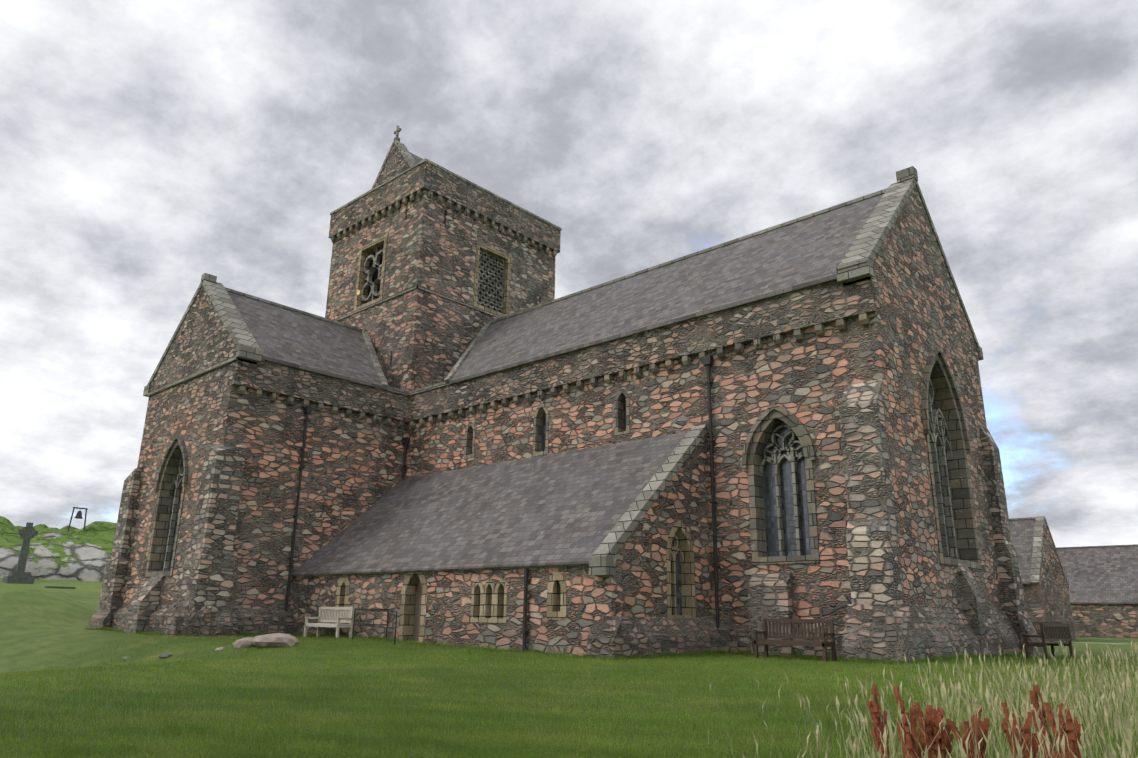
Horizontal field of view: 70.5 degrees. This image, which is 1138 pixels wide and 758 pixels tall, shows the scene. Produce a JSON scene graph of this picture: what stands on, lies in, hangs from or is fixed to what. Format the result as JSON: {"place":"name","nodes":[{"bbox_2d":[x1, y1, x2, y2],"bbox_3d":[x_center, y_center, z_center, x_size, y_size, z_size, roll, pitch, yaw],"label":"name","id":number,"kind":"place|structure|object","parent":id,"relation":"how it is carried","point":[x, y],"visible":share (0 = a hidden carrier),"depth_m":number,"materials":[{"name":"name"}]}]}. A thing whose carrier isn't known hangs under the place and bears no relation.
{"place":"outdoors","nodes":[
{"label":"outdoors","id":0,"kind":"place"},
{"bbox_2d":[232,358,408,421],"bbox_3d":[-9.456,0.386,31.590,0.190,1.274,7.569,-14,-22,40],"label":"parapet","id":1,"kind":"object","parent":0,"point":[279,379],"visible":0.71,"depth_m":31.19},
{"bbox_2d":[0,578,1137,757],"bbox_3d":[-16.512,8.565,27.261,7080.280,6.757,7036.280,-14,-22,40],"label":"ground","id":2,"kind":"structure","parent":0,"point":[41,626],"depth_m":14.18,"materials":[{"name":"green plant"}]},
{"bbox_2d":[2,522,37,583],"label":"celtic cross","id":3,"kind":"object","parent":2,"relation":"on","point":[20,575],"visible":0.98,"depth_m":59.40,"materials":[{"name":"stone"}]},
{"bbox_2d":[0,516,116,581],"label":"rocky hillside","id":4,"kind":"structure","parent":2,"relation":"on","point":[74,553],"depth_m":70.22,"materials":[{"name":"green plant"}]},
{"bbox_2d":[67,507,87,530],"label":"bell frame","id":5,"kind":"object","parent":4,"relation":"on","point":[72,516],"visible":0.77,"depth_m":79.14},
{"bbox_2d":[75,511,82,518],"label":"bell","id":6,"kind":"object","parent":5,"relation":"hanging from","point":[78,515],"visible":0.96,"depth_m":78.97,"materials":[{"name":"metal"}]},
{"bbox_2d":[44,586,75,588],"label":"grave slabs","id":7,"kind":"structure","parent":2,"relation":"on","point":[58,587],"depth_m":56.02,"materials":[{"name":"stone"}]},
{"bbox_2d":[158,653,172,658],"bbox_3d":[-10.621,7.312,21.190,0.425,0.181,0.303,-14,-22,40],"label":"stone","id":8,"kind":"object","parent":2,"relation":"on","point":[164,655],"visible":0.77,"depth_m":21.09,"materials":[{"name":"grey stone"}]},
{"bbox_2d":[215,647,224,651],"bbox_3d":[-8.891,6.914,20.525,0.271,0.138,0.222,-14,-22,40],"label":"stone","id":9,"kind":"object","parent":2,"relation":"on","point":[220,649],"visible":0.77,"depth_m":20.46,"materials":[{"name":"beige stone"}]},
{"bbox_2d":[233,637,254,648],"bbox_3d":[-8.248,6.815,20.659,0.778,0.360,0.612,-14,-22,40],"label":"boulder","id":10,"kind":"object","parent":2,"relation":"on","point":[242,642],"depth_m":20.39,"materials":[{"name":"beige stone"}]},
{"bbox_2d":[122,362,407,606],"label":"wall","id":11,"kind":"structure","parent":2,"relation":"on","point":[352,470],"depth_m":30.07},
{"bbox_2d":[150,281,256,391],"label":"gable","id":12,"kind":"structure","parent":11,"relation":"on","point":[203,340],"depth_m":31.93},
{"bbox_2d":[227,291,386,389],"bbox_3d":[-10.493,-1.490,33.794,4.150,3.870,7.010,-14,-22,40],"label":"roof","id":13,"kind":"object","parent":11,"relation":"on","point":[289,335],"visible":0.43,"depth_m":33.19,"materials":[{"name":"stone"}]},
{"bbox_2d":[145,347,980,577],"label":"window surrounds","id":14,"kind":"object","parent":11,"relation":"on","point":[937,373],"visible":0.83,"depth_m":24.33,"materials":[{"name":"grey stone"}]},
{"bbox_2d":[163,247,957,570],"bbox_3d":[-0.698,-0.344,31.918,27.912,15.935,11.211,-6,-18,21],"label":"tracery","id":15,"kind":"object","parent":14,"relation":"attached to","point":[493,271],"visible":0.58,"depth_m":24.08,"materials":[{"name":"grey stone"}]},
{"bbox_2d":[251,633,299,647],"bbox_3d":[-7.436,6.605,20.299,1.572,0.378,1.013,-14,-22,40],"label":"boulder","id":16,"kind":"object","parent":2,"relation":"on","point":[276,640],"depth_m":19.86,"materials":[{"name":"grey stone"}]},
{"bbox_2d":[303,607,353,637],"bbox_3d":[-7.870,7.956,26.342,2.000,0.965,0.580,-14,-22,40],"label":"bench","id":17,"kind":"object","parent":2,"relation":"on","point":[339,619],"visible":0.98,"depth_m":26.41,"materials":[{"name":"beige wood"}]},
{"bbox_2d":[325,190,554,428],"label":"tower wall","id":18,"kind":"structure","parent":2,"relation":"on","point":[419,338],"depth_m":37.71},
{"bbox_2d":[374,143,409,187],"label":"cap gables","id":19,"kind":"object","parent":18,"relation":"on","point":[396,163],"depth_m":41.58,"materials":[{"name":"grey stone"}]},
{"bbox_2d":[371,125,416,188],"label":"cap copings","id":20,"kind":"object","parent":19,"relation":"on","point":[406,154],"visible":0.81,"depth_m":41.83,"materials":[{"name":"grey stone"}]},
{"bbox_2d":[410,153,423,162],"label":"tower roof","id":21,"kind":"structure","parent":18,"relation":"on","point":[417,159],"depth_m":42.49,"materials":[{"name":"stone"}]},
{"bbox_2d":[367,253,497,307],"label":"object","id":22,"kind":"object","parent":18,"relation":"on","point":[375,276],"depth_m":39.78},
{"bbox_2d":[329,161,560,252],"bbox_3d":[-6.563,-7.801,43.231,8.060,1.350,9.260,-14,-22,40],"label":"parapet","id":23,"kind":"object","parent":18,"relation":"on","point":[425,175],"visible":0.36,"depth_m":39.98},
{"bbox_2d":[147,158,836,576],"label":"strings","id":24,"kind":"object","parent":18,"relation":"attached to","point":[389,388],"visible":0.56,"depth_m":32.00},
{"bbox_2d":[335,234,695,642],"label":"window surrounds","id":25,"kind":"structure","parent":18,"relation":"on","point":[489,603],"depth_m":22.68,"materials":[{"name":"stone"}]},
{"bbox_2d":[670,535,683,614],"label":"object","id":26,"kind":"structure","parent":25,"relation":"on","point":[675,549],"depth_m":21.84,"materials":[{"name":"stone"}]},
{"bbox_2d":[237,189,869,427],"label":"corbels","id":27,"kind":"object","parent":18,"relation":"attached to","point":[841,325],"visible":1,"depth_m":30.14,"materials":[{"name":"grey stone"}]},
{"bbox_2d":[143,166,983,575],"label":"copings","id":28,"kind":"object","parent":18,"relation":"attached to","point":[861,252],"visible":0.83,"depth_m":25.36,"materials":[{"name":"grey stone"}]},
{"bbox_2d":[292,433,712,656],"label":"aisle wall","id":29,"kind":"structure","parent":2,"relation":"on","point":[635,585],"depth_m":22.09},
{"bbox_2d":[413,580,421,640],"bbox_3d":[-4.443,6.984,24.662,0.800,1.995,0.090,-14,-22,40],"label":"door","id":30,"kind":"structure","parent":29,"relation":"in","point":[417,614],"depth_m":24.74,"materials":[{"name":"brown wood"}]},
{"bbox_2d":[292,432,687,575],"bbox_3d":[-3.132,4.340,26.698,14.430,4.151,4.630,-14,-22,40],"label":"lean-to roof","id":31,"kind":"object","parent":29,"relation":"on","point":[568,507],"visible":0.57,"depth_m":25.47,"materials":[{"name":"stone"}]},
{"bbox_2d":[285,355,719,651],"bbox_3d":[-3.243,4.166,26.073,15.220,8.552,5.739,-14,-22,40],"label":"ironwork","id":32,"kind":"object","parent":2,"relation":"on","point":[708,361],"visible":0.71,"depth_m":23.81,"materials":[{"name":"metal"}]},
{"bbox_2d":[85,625,1022,664],"bbox_3d":[-2.951,7.808,23.869,34.210,0.383,9.476,-2,-17,10],"label":"grass fringe","id":33,"kind":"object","parent":2,"relation":"on","point":[961,656],"depth_m":20.77,"materials":[{"name":"green plant"}]},
{"bbox_2d":[98,379,1025,657],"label":"buttresses","id":34,"kind":"structure","parent":2,"relation":"on","point":[872,539],"depth_m":24.41,"materials":[{"name":"grey stone"}]},
{"bbox_2d":[88,604,1042,664],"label":"plinths","id":35,"kind":"object","parent":2,"relation":"on","point":[888,632],"visible":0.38,"depth_m":20.45,"materials":[{"name":"grey stone"}]},
{"bbox_2d":[405,282,1002,627],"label":"church wall","id":36,"kind":"structure","parent":2,"relation":"on","point":[812,374],"depth_m":22.76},
{"bbox_2d":[161,398,957,614],"bbox_3d":[-2.473,3.870,26.485,27.551,7.648,7.439,-6,-18,22],"label":"glass","id":37,"kind":"object","parent":36,"relation":"in","point":[771,523],"visible":0.08,"depth_m":22.30,"materials":[{"name":"grey glass"}]},
{"bbox_2d":[406,276,876,422],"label":"parapet","id":38,"kind":"structure","parent":36,"relation":"on","point":[823,303],"depth_m":25.50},
{"bbox_2d":[449,193,883,383],"bbox_3d":[1.778,-2.732,30.399,19.460,4.670,4.750,-14,-22,40],"label":"roof","id":39,"kind":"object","parent":36,"relation":"on","point":[817,246],"visible":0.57,"depth_m":28.11,"materials":[{"name":"stone"}]},
{"bbox_2d":[843,182,978,360],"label":"gable","id":40,"kind":"structure","parent":36,"relation":"on","point":[910,270],"depth_m":24.89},
{"bbox_2d":[753,618,836,661],"bbox_3d":[5.403,6.261,19.364,1.850,0.935,0.580,-14,-22,40],"label":"bench","id":41,"kind":"object","parent":2,"relation":"on","point":[823,637],"visible":0.96,"depth_m":19.44,"materials":[{"name":"brown wood"}]},
{"bbox_2d":[867,685,933,757],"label":"dock","id":42,"kind":"object","parent":2,"relation":"on","point":[909,740],"visible":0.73,"depth_m":4.56,"materials":[{"name":"brown plant"}]},
{"bbox_2d":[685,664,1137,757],"bbox_3d":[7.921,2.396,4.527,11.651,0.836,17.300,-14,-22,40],"label":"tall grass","id":43,"kind":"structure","parent":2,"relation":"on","point":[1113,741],"depth_m":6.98,"materials":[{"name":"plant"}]},
{"bbox_2d":[912,702,989,757],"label":"dock","id":44,"kind":"object","parent":2,"relation":"on","point":[942,740],"visible":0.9,"depth_m":4.55,"materials":[{"name":"brown plant"}]},
{"bbox_2d":[1001,702,1040,757],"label":"dock","id":45,"kind":"object","parent":2,"relation":"on","point":[1026,735],"visible":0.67,"depth_m":4.75,"materials":[{"name":"brown plant"}]},
{"bbox_2d":[1022,623,1073,659],"bbox_3d":[13.255,7.251,22.268,1.700,0.935,0.580,13,-20,-36],"label":"bench","id":46,"kind":"object","parent":2,"relation":"on","point":[1051,632],"visible":0.96,"depth_m":21.99,"materials":[{"name":"brown wood"}]},
{"bbox_2d":[1022,522,1075,640],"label":"chapel walls","id":47,"kind":"structure","parent":2,"relation":"on","point":[1047,599],"depth_m":43.17,"materials":[{"name":"grey stone"}]},
{"bbox_2d":[1009,519,1035,583],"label":"roof","id":48,"kind":"structure","parent":47,"relation":"attached to","point":[1022,534],"depth_m":44.10,"materials":[{"name":"stone"}]},
{"bbox_2d":[1009,516,1068,587],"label":"gable coping","id":49,"kind":"object","parent":47,"relation":"on","point":[1040,521],"visible":0.42,"depth_m":43.39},
{"bbox_2d":[1032,622,1066,641],"bbox_3d":[23.241,12.319,39.206,0.580,0.935,1.600,15,-22,-40],"label":"bench","id":50,"kind":"object","parent":2,"relation":"on","point":[1038,631],"visible":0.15,"depth_m":39.24,"materials":[{"name":"brown wood"}]},
{"bbox_2d":[1029,684,1083,757],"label":"dock","id":51,"kind":"object","parent":2,"relation":"on","point":[1071,732],"visible":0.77,"depth_m":4.10,"materials":[{"name":"brown plant"}]},
{"bbox_2d":[1071,604,1137,637],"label":"infirmary walls","id":52,"kind":"structure","parent":2,"relation":"on","point":[1105,620],"depth_m":52.02,"materials":[{"name":"brown stone"}]},
{"bbox_2d":[1057,546,1137,603],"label":"roof","id":53,"kind":"structure","parent":52,"relation":"attached to","point":[1102,575],"depth_m":54.02,"materials":[{"name":"stone"}]},
{"bbox_2d":[1056,544,1137,548],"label":"roof ridge","id":54,"kind":"structure","parent":53,"relation":"on","point":[1096,546],"depth_m":56.18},
{"bbox_2d":[0,0,1137,546],"label":"sky","id":55,"kind":"structure","parent":0,"point":[148,148],"materials":[{"name":"grey"}]},
{"bbox_2d":[704,640,1137,757],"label":"dry grass","id":56,"kind":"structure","parent":0,"point":[1127,725],"depth_m":5.43,"materials":[{"name":"plant"}]},
{"bbox_2d":[1046,641,1127,643],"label":"path","id":57,"kind":"structure","parent":0,"point":[1092,642],"depth_m":37.81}
]}

